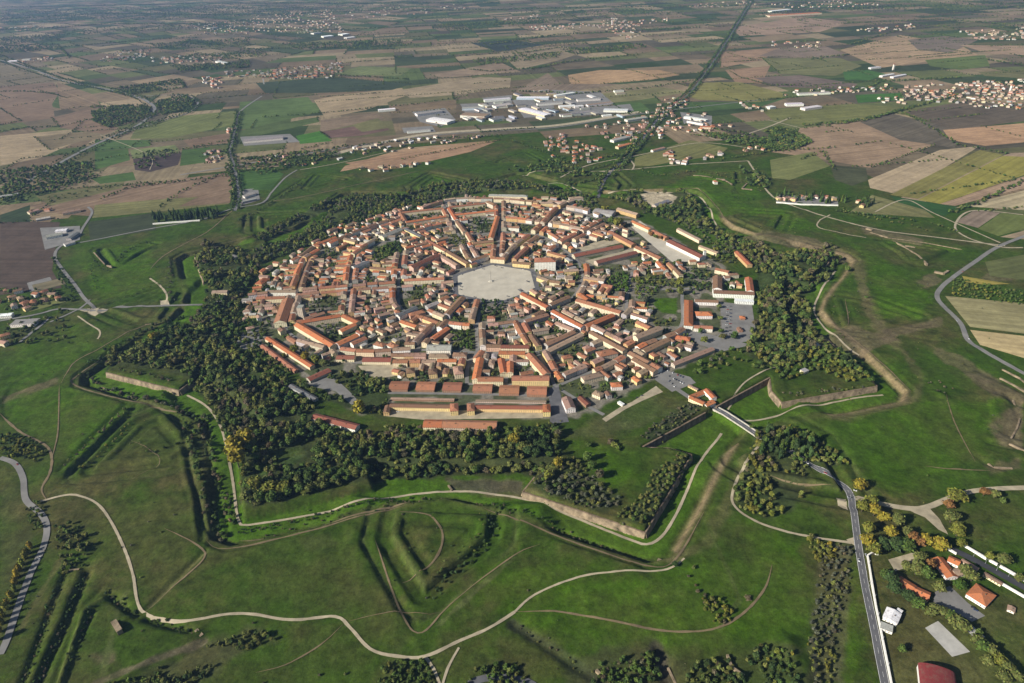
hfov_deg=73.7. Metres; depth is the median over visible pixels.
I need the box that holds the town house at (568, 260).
[565,257,572,263]
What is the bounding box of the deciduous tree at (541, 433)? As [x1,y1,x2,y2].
[539,429,544,435]
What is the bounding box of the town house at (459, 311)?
[455,308,464,314]
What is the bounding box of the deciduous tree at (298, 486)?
[293,482,304,491]
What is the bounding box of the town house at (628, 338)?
[624,336,632,341]
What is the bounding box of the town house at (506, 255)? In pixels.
[501,253,508,259]
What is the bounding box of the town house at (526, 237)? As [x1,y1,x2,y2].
[521,234,530,242]
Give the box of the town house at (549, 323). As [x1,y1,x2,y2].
[545,320,554,328]
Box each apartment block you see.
[327,227,337,233]
[343,237,357,244]
[344,226,352,232]
[373,341,386,348]
[386,342,398,351]
[428,353,449,360]
[452,352,466,359]
[540,202,553,206]
[596,348,617,359]
[633,326,662,343]
[635,321,651,330]
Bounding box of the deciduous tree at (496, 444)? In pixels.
[492,441,499,448]
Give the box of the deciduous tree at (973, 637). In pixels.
[969,632,986,643]
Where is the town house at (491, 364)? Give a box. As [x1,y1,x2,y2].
[488,359,494,367]
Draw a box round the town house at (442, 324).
[436,319,449,331]
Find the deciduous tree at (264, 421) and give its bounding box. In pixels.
[261,418,268,427]
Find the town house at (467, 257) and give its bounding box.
[464,254,471,260]
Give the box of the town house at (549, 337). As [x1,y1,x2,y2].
[544,334,555,341]
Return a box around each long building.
[255,278,269,286]
[268,290,297,295]
[303,312,325,319]
[335,265,351,269]
[369,267,386,272]
[386,268,401,273]
[396,306,417,320]
[399,320,418,330]
[404,228,423,239]
[404,277,444,284]
[408,309,425,318]
[409,254,439,271]
[422,316,440,327]
[425,239,447,254]
[430,327,449,340]
[432,311,446,320]
[438,303,449,310]
[439,254,459,268]
[444,296,465,318]
[445,250,470,267]
[469,254,488,263]
[490,257,505,263]
[500,344,528,352]
[512,246,529,261]
[512,261,530,267]
[520,292,549,311]
[521,322,531,336]
[524,313,548,325]
[528,334,541,350]
[532,327,548,334]
[544,330,575,348]
[546,333,583,354]
[547,251,566,260]
[548,295,570,309]
[551,310,584,331]
[554,321,575,331]
[563,268,578,275]
[584,313,614,330]
[588,331,626,354]
[627,351,650,363]
[630,313,648,322]
[631,357,658,375]
[641,338,670,355]
[650,362,662,372]
[675,335,690,342]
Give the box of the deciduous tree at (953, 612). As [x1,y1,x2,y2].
[945,609,955,618]
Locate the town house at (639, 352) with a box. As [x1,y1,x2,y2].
[633,348,645,356]
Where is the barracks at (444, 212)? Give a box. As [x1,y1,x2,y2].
[442,209,448,217]
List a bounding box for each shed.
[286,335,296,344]
[288,384,317,401]
[383,405,390,415]
[390,397,454,401]
[476,399,545,403]
[536,116,545,119]
[688,384,698,391]
[961,558,979,570]
[983,572,1003,585]
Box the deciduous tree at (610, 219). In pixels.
[607,216,614,222]
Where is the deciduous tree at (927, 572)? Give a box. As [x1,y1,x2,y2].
[921,564,936,578]
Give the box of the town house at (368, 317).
[364,314,372,322]
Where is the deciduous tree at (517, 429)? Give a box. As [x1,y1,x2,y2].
[512,425,521,433]
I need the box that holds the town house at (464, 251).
[462,249,468,257]
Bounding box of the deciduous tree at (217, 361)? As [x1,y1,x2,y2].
[214,358,223,364]
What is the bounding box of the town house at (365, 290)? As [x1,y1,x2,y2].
[358,287,370,293]
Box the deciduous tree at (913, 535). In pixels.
[907,531,920,542]
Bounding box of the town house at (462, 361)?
[457,357,465,368]
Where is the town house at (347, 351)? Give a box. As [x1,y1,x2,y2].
[340,347,357,354]
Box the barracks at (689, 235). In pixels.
[676,228,702,242]
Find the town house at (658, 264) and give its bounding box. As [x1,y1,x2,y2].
[655,261,663,267]
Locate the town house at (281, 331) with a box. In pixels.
[277,327,286,335]
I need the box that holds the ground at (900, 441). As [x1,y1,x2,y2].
[0,131,1023,682]
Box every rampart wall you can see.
[105,372,179,395]
[179,382,194,394]
[196,260,204,285]
[522,491,644,538]
[642,427,678,446]
[645,455,692,537]
[679,412,705,433]
[715,392,741,408]
[742,377,769,398]
[767,379,771,394]
[769,391,781,407]
[781,386,877,408]
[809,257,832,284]
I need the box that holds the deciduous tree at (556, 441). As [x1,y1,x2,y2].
[552,438,559,445]
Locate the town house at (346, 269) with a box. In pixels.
[343,266,349,275]
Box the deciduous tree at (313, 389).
[309,386,318,394]
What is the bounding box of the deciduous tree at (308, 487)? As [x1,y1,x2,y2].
[304,482,314,491]
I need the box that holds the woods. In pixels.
[0,0,1023,95]
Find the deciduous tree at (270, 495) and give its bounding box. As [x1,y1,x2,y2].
[265,490,276,501]
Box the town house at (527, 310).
[523,306,531,313]
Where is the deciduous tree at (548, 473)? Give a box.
[544,469,552,479]
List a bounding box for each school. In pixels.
[684,300,692,329]
[693,325,712,331]
[694,299,718,305]
[695,311,712,318]
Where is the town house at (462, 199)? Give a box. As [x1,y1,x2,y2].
[456,197,467,201]
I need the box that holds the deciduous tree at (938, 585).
[931,579,947,592]
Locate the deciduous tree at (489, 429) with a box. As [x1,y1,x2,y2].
[486,426,492,434]
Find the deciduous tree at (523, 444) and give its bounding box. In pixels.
[519,441,526,446]
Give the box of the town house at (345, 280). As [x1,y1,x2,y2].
[342,273,348,283]
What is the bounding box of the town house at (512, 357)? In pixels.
[509,354,516,365]
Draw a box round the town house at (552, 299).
[548,296,556,302]
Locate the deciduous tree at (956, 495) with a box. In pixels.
[945,487,968,502]
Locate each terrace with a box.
[290,256,299,263]
[299,246,314,258]
[312,236,336,246]
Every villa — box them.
[211,290,228,295]
[241,297,252,302]
[245,325,254,331]
[406,367,414,377]
[428,368,437,378]
[453,365,463,378]
[899,576,916,590]
[913,587,930,602]
[933,556,957,579]
[947,555,960,567]
[952,567,964,577]
[965,583,996,608]
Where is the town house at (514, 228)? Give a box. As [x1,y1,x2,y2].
[508,226,519,231]
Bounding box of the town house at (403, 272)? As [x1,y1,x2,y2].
[400,269,406,277]
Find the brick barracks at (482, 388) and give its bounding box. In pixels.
[472,384,492,393]
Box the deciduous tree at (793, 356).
[789,353,797,359]
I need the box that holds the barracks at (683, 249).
[666,239,705,260]
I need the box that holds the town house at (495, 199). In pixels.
[493,197,503,201]
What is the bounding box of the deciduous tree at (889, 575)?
[882,570,899,580]
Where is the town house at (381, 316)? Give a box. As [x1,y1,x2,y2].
[378,312,390,319]
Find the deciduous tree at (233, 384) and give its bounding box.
[228,381,237,387]
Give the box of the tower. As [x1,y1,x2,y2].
[296,305,305,318]
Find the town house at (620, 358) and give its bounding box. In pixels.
[613,355,625,362]
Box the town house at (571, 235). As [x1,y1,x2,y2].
[565,232,576,240]
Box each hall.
[351,261,369,269]
[379,228,402,240]
[425,301,438,309]
[426,344,451,354]
[561,396,575,413]
[592,208,615,216]
[917,662,955,682]
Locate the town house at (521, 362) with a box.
[516,359,528,365]
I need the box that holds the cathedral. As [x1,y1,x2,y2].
[534,257,555,270]
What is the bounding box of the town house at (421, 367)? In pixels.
[418,363,424,370]
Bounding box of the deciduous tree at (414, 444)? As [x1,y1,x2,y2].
[409,440,417,447]
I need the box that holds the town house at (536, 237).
[530,235,538,241]
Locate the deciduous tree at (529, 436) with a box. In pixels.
[525,433,532,441]
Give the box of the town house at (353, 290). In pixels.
[350,288,356,295]
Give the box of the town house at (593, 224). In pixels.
[586,221,597,228]
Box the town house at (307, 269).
[303,266,310,271]
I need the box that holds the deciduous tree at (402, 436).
[399,433,406,440]
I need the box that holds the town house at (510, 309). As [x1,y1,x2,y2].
[507,306,514,313]
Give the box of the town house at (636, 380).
[631,376,641,385]
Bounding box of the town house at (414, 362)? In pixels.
[409,359,420,366]
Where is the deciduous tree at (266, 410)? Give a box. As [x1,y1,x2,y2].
[262,407,270,415]
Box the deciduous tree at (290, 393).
[287,390,294,398]
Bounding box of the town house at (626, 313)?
[621,307,633,318]
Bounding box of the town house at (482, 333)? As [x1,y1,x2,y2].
[479,328,485,337]
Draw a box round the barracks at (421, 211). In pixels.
[402,207,442,215]
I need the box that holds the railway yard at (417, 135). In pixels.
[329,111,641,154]
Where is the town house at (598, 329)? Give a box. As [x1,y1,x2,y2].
[590,324,607,335]
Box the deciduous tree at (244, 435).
[234,427,252,444]
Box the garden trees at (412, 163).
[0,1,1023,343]
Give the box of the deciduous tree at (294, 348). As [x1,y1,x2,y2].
[289,344,298,351]
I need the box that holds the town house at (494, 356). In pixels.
[491,354,497,361]
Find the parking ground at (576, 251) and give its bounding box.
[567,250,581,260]
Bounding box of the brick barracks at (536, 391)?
[527,386,546,396]
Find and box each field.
[0,62,58,85]
[0,82,57,124]
[0,132,69,165]
[0,205,29,221]
[0,222,61,294]
[29,296,65,311]
[32,173,233,215]
[32,278,65,290]
[36,131,103,149]
[37,181,124,205]
[52,108,118,133]
[57,82,98,109]
[88,213,155,239]
[91,172,135,183]
[92,197,228,217]
[95,140,149,151]
[95,149,129,169]
[100,98,150,111]
[130,111,235,138]
[130,145,179,158]
[133,153,181,171]
[180,147,209,165]
[184,133,229,146]
[238,97,319,129]
[238,117,318,139]
[240,168,282,189]
[256,77,409,92]
[296,131,330,143]
[314,88,405,117]
[320,113,383,131]
[323,126,388,137]
[335,66,410,75]
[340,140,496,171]
[347,142,493,169]
[353,118,387,131]
[401,77,510,97]
[432,63,519,77]
[472,40,541,51]
[499,46,587,69]
[515,73,615,94]
[568,70,677,83]
[602,87,684,102]
[613,102,648,114]
[634,140,726,165]
[685,82,787,101]
[685,98,784,111]
[720,48,777,67]
[725,66,769,83]
[733,17,844,35]
[756,75,856,88]
[760,46,843,57]
[762,58,860,75]
[764,104,909,125]
[770,152,829,179]
[772,122,932,167]
[830,165,867,185]
[841,35,976,67]
[843,70,884,79]
[851,195,934,217]
[855,93,902,102]
[861,113,956,147]
[868,146,976,192]
[890,106,932,117]
[891,150,1001,198]
[891,196,956,215]
[901,153,1023,201]
[907,100,1023,128]
[910,36,976,52]
[919,156,1023,203]
[925,55,989,69]
[941,177,1023,205]
[943,123,1023,145]
[946,296,1023,333]
[957,191,1023,209]
[957,211,998,227]
[962,45,1023,54]
[962,276,1007,284]
[970,330,1023,357]
[979,69,1023,77]
[979,213,1023,235]
[985,255,1023,279]
[1001,231,1023,238]
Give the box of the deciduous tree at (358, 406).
[352,399,364,413]
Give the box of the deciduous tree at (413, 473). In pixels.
[408,470,416,477]
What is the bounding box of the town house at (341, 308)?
[338,304,344,314]
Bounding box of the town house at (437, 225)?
[432,223,441,228]
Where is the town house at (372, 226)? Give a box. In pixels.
[367,223,377,229]
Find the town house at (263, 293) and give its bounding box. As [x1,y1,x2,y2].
[257,291,267,296]
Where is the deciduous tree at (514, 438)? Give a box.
[508,433,519,443]
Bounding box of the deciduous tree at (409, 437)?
[406,433,412,440]
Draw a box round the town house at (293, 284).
[289,279,297,289]
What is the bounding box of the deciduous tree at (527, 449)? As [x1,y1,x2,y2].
[522,445,532,455]
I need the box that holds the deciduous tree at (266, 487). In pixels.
[260,480,277,492]
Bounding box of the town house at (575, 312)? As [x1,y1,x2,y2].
[569,309,579,315]
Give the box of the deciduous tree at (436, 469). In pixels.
[431,466,439,475]
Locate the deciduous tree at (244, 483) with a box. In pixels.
[241,478,247,487]
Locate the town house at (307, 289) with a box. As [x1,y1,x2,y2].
[302,286,317,292]
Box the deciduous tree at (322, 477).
[316,473,327,481]
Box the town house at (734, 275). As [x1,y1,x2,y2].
[727,273,738,278]
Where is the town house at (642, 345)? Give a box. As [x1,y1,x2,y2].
[635,342,647,349]
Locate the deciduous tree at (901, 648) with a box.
[897,644,906,652]
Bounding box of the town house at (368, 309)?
[365,305,371,313]
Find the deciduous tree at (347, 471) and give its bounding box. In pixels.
[344,468,351,476]
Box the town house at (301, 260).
[298,258,305,265]
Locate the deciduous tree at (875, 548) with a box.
[866,542,881,554]
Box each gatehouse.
[688,390,704,398]
[688,395,705,405]
[704,388,716,400]
[704,400,715,407]
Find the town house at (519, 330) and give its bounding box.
[514,324,524,335]
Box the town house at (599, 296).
[596,293,605,299]
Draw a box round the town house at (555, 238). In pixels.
[552,235,560,242]
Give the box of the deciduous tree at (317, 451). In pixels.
[314,447,323,454]
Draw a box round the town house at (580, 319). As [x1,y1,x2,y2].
[574,316,587,323]
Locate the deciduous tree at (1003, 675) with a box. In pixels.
[995,668,1013,682]
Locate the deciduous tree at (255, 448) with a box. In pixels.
[252,446,258,452]
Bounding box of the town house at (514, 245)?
[510,243,517,250]
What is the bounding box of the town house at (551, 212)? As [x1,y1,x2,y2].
[546,210,554,217]
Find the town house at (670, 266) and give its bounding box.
[666,262,675,271]
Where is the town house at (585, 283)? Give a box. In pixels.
[581,280,587,286]
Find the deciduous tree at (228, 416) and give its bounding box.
[225,414,231,420]
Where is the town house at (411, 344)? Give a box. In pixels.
[404,341,414,348]
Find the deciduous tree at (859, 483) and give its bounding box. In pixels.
[852,478,869,489]
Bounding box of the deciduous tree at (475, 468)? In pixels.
[472,465,480,473]
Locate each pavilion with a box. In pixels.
[450,403,458,415]
[467,403,474,415]
[543,404,550,416]
[652,200,670,207]
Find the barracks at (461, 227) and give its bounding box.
[455,220,466,234]
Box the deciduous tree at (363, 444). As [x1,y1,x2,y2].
[359,441,366,448]
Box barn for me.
[577,396,590,407]
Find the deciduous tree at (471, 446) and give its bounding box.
[466,443,474,451]
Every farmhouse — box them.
[553,371,563,382]
[580,372,603,384]
[592,390,603,399]
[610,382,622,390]
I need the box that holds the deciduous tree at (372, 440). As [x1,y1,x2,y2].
[368,437,376,444]
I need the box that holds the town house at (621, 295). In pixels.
[618,291,624,300]
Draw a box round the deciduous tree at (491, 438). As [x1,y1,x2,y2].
[486,434,495,443]
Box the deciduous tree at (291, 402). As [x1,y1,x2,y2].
[286,399,294,407]
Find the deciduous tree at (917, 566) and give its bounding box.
[910,558,924,574]
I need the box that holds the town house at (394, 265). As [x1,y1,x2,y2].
[392,263,397,267]
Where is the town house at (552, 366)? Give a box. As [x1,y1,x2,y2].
[548,360,557,373]
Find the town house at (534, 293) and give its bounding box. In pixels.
[529,289,539,297]
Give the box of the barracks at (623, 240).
[607,230,635,247]
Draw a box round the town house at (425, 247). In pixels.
[420,244,431,249]
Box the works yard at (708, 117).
[680,112,711,125]
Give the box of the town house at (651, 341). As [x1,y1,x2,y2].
[645,338,657,345]
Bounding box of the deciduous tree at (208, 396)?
[204,394,213,399]
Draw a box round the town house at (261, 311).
[257,308,264,315]
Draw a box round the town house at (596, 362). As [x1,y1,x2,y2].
[590,357,604,367]
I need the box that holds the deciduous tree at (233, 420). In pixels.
[230,417,237,424]
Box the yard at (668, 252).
[631,221,698,261]
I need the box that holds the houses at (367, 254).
[242,194,741,398]
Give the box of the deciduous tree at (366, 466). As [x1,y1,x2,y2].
[362,464,369,469]
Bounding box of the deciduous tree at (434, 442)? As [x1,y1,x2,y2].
[431,439,438,447]
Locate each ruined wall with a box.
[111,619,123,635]
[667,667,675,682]
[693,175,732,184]
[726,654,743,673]
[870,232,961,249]
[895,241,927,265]
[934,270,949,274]
[987,463,1012,469]
[999,378,1023,391]
[1002,369,1023,382]
[1009,443,1023,450]
[1010,400,1020,438]
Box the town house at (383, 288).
[372,286,388,292]
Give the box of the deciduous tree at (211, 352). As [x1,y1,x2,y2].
[206,350,215,355]
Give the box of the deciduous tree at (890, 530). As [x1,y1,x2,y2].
[883,524,898,536]
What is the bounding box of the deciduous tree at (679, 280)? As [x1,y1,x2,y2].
[676,277,684,284]
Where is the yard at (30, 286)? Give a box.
[27,277,50,291]
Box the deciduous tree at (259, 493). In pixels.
[254,490,264,501]
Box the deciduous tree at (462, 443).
[459,441,466,449]
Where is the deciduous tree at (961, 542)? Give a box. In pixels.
[956,538,967,546]
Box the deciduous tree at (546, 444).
[542,441,548,447]
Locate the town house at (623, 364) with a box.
[618,362,628,369]
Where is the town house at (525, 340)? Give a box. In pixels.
[519,333,530,347]
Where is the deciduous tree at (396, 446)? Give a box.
[392,442,399,450]
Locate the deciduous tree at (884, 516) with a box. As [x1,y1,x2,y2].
[876,511,892,522]
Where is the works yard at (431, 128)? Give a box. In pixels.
[402,126,435,132]
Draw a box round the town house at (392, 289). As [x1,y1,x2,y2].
[389,287,395,294]
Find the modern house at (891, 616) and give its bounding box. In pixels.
[882,607,901,626]
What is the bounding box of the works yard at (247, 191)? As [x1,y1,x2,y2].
[240,188,259,205]
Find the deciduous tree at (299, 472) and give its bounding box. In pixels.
[295,468,302,475]
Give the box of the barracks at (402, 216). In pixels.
[398,212,406,221]
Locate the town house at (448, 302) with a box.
[444,299,453,305]
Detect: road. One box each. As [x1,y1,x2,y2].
[0,304,197,320]
[0,456,49,654]
[19,317,49,341]
[50,299,90,321]
[53,207,95,308]
[78,170,296,242]
[101,135,152,169]
[110,95,198,137]
[229,96,261,210]
[301,146,438,169]
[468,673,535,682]
[560,143,758,177]
[596,0,751,197]
[600,161,738,171]
[691,119,786,139]
[712,406,888,682]
[748,161,1004,245]
[855,485,1023,510]
[874,200,1000,242]
[934,235,1023,374]
[949,546,1023,589]
[954,210,1022,247]
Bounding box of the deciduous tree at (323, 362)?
[319,359,327,365]
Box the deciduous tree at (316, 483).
[313,481,319,487]
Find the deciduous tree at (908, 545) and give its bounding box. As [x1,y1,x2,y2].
[901,536,915,553]
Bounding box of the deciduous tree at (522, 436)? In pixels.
[519,433,525,441]
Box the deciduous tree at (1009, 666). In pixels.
[1001,660,1016,670]
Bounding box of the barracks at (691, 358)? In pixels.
[671,347,714,368]
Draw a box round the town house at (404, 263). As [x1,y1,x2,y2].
[401,260,407,268]
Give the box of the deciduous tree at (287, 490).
[283,486,291,495]
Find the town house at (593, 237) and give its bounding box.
[589,234,599,241]
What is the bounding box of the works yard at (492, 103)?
[483,95,511,106]
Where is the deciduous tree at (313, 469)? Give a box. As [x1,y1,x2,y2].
[309,466,316,474]
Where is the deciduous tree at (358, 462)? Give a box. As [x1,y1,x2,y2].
[355,460,362,466]
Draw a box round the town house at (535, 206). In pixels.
[531,204,541,208]
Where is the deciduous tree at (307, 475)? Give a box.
[302,471,311,480]
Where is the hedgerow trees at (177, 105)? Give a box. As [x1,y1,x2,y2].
[0,57,1023,222]
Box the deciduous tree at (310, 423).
[306,421,313,429]
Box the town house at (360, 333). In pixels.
[355,330,364,336]
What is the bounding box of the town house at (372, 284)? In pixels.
[367,281,377,288]
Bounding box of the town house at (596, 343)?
[590,339,601,347]
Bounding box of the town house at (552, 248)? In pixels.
[546,245,556,252]
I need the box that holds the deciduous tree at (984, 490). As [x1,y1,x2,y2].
[979,487,991,495]
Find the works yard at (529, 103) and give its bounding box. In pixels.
[512,98,555,117]
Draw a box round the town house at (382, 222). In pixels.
[377,220,387,226]
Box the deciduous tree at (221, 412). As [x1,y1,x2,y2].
[216,409,223,417]
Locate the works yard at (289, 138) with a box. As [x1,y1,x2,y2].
[240,134,299,145]
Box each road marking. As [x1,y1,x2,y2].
[715,406,888,680]
[787,451,880,682]
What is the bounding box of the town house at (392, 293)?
[390,291,395,297]
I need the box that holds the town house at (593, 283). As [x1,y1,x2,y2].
[590,282,598,288]
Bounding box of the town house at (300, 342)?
[296,338,311,347]
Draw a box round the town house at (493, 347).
[486,344,500,351]
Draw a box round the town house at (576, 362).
[573,360,581,365]
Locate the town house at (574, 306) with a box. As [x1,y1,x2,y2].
[569,303,578,309]
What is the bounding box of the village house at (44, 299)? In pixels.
[39,297,48,301]
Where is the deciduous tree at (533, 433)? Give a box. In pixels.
[530,429,536,436]
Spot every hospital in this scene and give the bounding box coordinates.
[712,275,721,292]
[713,290,754,298]
[714,268,729,275]
[734,298,753,304]
[744,277,753,291]
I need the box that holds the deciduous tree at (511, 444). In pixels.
[507,440,514,448]
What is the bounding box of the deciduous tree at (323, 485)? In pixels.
[319,481,326,488]
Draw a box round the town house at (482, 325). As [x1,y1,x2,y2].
[479,322,485,329]
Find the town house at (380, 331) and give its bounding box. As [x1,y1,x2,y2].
[376,328,386,335]
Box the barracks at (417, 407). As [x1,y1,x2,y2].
[389,403,449,411]
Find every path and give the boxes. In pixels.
[0,414,52,498]
[40,494,152,618]
[52,394,59,454]
[62,325,144,380]
[70,355,204,439]
[77,316,100,338]
[130,439,159,475]
[149,278,167,304]
[149,529,205,608]
[150,611,515,658]
[151,210,232,267]
[186,395,721,544]
[206,506,399,548]
[245,502,408,540]
[259,626,340,671]
[270,171,415,201]
[351,611,438,620]
[375,541,538,633]
[401,511,443,582]
[424,656,440,682]
[441,180,579,190]
[442,647,459,682]
[486,509,703,566]
[514,558,684,610]
[515,566,771,632]
[608,189,739,242]
[673,188,733,227]
[727,367,775,409]
[730,446,850,543]
[742,394,883,420]
[770,475,830,485]
[813,270,858,355]
[816,220,865,237]
[820,312,904,384]
[929,466,989,470]
[947,399,972,456]
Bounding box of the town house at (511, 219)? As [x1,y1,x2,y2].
[505,216,517,221]
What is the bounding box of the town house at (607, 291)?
[604,287,610,295]
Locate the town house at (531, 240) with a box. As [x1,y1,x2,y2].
[524,238,534,243]
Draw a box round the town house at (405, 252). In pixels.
[403,250,408,257]
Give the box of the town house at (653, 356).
[649,352,658,360]
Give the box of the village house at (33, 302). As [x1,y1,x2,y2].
[29,299,37,305]
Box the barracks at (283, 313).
[273,297,293,327]
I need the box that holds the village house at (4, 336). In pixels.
[0,332,10,339]
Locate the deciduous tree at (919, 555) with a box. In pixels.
[913,551,927,560]
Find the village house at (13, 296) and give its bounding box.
[7,294,16,300]
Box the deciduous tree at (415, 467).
[412,463,419,471]
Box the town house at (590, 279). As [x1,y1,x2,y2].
[583,276,598,282]
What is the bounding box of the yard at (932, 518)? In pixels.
[912,509,947,533]
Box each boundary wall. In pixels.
[152,220,199,224]
[776,202,837,205]
[867,555,892,682]
[964,545,986,559]
[999,565,1022,580]
[1002,583,1023,597]
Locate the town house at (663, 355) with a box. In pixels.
[656,352,667,360]
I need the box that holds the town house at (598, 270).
[593,268,603,272]
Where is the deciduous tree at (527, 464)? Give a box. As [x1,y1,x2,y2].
[523,460,532,470]
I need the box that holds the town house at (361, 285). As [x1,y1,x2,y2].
[353,283,366,289]
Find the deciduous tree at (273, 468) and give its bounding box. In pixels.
[270,464,276,472]
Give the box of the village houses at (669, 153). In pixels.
[0,0,1023,164]
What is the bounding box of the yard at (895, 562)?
[888,552,914,570]
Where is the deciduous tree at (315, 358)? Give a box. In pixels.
[311,354,319,362]
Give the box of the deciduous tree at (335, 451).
[332,448,337,454]
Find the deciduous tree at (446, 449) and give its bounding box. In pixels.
[440,446,448,456]
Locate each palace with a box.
[293,322,336,349]
[301,314,340,326]
[336,334,359,348]
[338,323,356,335]
[341,314,360,326]
[465,232,474,241]
[472,240,493,246]
[472,357,483,383]
[477,376,503,386]
[488,216,499,240]
[489,194,527,199]
[497,358,506,376]
[498,350,525,358]
[506,361,513,376]
[512,375,548,385]
[525,352,550,377]
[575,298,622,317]
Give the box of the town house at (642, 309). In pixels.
[634,307,646,311]
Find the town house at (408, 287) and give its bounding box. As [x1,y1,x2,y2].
[402,284,412,290]
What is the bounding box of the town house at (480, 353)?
[472,350,484,362]
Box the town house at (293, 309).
[290,306,297,316]
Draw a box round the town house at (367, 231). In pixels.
[360,229,371,234]
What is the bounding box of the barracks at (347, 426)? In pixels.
[311,413,359,432]
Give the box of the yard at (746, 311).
[717,302,755,341]
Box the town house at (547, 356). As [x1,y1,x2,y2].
[542,350,553,364]
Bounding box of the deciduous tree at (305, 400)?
[300,398,308,404]
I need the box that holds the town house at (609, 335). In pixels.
[604,331,614,340]
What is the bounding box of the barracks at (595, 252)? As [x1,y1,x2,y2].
[572,244,623,259]
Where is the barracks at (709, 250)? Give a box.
[698,245,718,255]
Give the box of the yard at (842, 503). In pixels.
[836,498,847,509]
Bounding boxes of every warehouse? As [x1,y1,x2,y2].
[0,193,17,197]
[0,312,14,318]
[10,318,39,327]
[27,209,39,214]
[36,216,50,221]
[46,232,62,239]
[55,228,68,232]
[62,209,80,215]
[63,241,75,246]
[65,232,79,240]
[242,192,255,198]
[242,198,256,202]
[244,136,283,142]
[378,108,395,111]
[407,129,430,133]
[415,110,442,116]
[426,117,454,124]
[460,112,489,118]
[462,106,483,110]
[484,97,510,101]
[489,116,504,121]
[492,103,512,108]
[516,96,549,99]
[518,108,551,117]
[536,101,562,105]
[546,108,558,112]
[554,92,574,96]
[558,104,574,108]
[559,111,590,116]
[576,97,600,101]
[586,101,612,106]
[603,108,627,112]
[610,136,629,142]
[615,143,630,148]
[624,116,647,121]
[651,147,664,151]
[683,116,707,121]
[687,120,704,125]
[700,126,714,128]
[765,12,821,16]
[765,105,775,108]
[768,9,791,12]
[784,102,803,106]
[797,91,830,95]
[800,105,821,110]
[879,73,893,77]
[890,74,906,78]
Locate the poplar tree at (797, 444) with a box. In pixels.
[793,437,800,449]
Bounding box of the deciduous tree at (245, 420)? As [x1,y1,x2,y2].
[241,417,250,423]
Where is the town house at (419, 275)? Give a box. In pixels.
[416,272,423,277]
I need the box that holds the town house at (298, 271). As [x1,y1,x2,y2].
[293,267,301,277]
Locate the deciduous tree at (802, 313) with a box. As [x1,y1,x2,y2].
[798,310,807,315]
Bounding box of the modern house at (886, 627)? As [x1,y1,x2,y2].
[880,621,892,634]
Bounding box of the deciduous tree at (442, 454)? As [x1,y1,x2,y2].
[439,450,446,458]
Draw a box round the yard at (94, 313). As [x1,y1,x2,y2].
[80,308,105,315]
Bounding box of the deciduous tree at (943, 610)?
[937,605,951,616]
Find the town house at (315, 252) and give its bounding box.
[310,248,320,255]
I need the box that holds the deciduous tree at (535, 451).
[531,447,540,456]
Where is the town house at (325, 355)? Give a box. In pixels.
[321,352,330,358]
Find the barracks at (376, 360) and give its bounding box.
[362,357,391,364]
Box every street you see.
[197,282,455,307]
[285,262,306,328]
[286,329,466,363]
[307,202,604,261]
[339,272,632,353]
[345,258,355,313]
[355,221,602,257]
[388,392,550,396]
[396,254,404,310]
[402,231,583,326]
[413,297,467,351]
[446,205,472,258]
[465,302,483,383]
[467,383,550,385]
[496,205,500,256]
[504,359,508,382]
[505,196,588,262]
[517,288,688,397]
[520,324,555,385]
[532,275,704,290]
[555,270,683,387]
[561,389,604,415]
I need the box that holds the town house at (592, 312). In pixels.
[588,309,596,316]
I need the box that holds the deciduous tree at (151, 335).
[148,332,157,338]
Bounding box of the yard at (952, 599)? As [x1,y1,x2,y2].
[933,586,984,621]
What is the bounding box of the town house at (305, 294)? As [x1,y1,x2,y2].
[296,292,309,295]
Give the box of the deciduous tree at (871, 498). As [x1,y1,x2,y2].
[864,495,879,504]
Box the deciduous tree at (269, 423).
[266,419,273,427]
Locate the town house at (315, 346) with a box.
[308,341,326,352]
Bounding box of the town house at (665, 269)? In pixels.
[660,266,667,273]
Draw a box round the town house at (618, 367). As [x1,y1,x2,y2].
[614,363,625,372]
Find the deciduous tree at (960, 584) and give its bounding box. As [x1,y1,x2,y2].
[952,579,967,589]
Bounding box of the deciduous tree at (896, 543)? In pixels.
[888,536,904,553]
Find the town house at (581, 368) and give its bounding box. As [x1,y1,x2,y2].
[573,364,586,374]
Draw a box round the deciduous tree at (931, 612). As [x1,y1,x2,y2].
[923,606,939,616]
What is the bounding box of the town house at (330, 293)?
[321,290,336,296]
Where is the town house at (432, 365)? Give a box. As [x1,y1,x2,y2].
[429,362,434,368]
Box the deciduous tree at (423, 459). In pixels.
[420,455,426,463]
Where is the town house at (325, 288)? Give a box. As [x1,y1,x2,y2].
[318,285,334,292]
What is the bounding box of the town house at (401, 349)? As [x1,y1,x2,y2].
[392,347,410,352]
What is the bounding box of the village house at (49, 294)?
[47,292,57,296]
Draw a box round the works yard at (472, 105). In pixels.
[460,103,491,116]
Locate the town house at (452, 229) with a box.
[449,226,455,233]
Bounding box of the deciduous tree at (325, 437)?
[320,433,330,443]
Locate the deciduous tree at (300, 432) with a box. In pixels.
[296,428,304,437]
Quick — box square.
[453,263,539,304]
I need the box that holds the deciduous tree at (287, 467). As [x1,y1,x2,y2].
[282,463,293,472]
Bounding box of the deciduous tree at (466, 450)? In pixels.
[464,448,471,452]
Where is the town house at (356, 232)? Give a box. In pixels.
[349,229,360,235]
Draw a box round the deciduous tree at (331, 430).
[325,426,334,435]
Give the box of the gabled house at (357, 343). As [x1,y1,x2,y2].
[350,336,367,347]
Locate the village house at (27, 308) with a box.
[22,305,31,311]
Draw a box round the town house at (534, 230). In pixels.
[531,227,538,233]
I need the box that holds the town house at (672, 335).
[663,332,676,339]
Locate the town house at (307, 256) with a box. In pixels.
[302,253,311,260]
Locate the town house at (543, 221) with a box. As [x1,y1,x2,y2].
[540,217,547,225]
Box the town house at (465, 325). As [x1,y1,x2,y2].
[461,322,469,329]

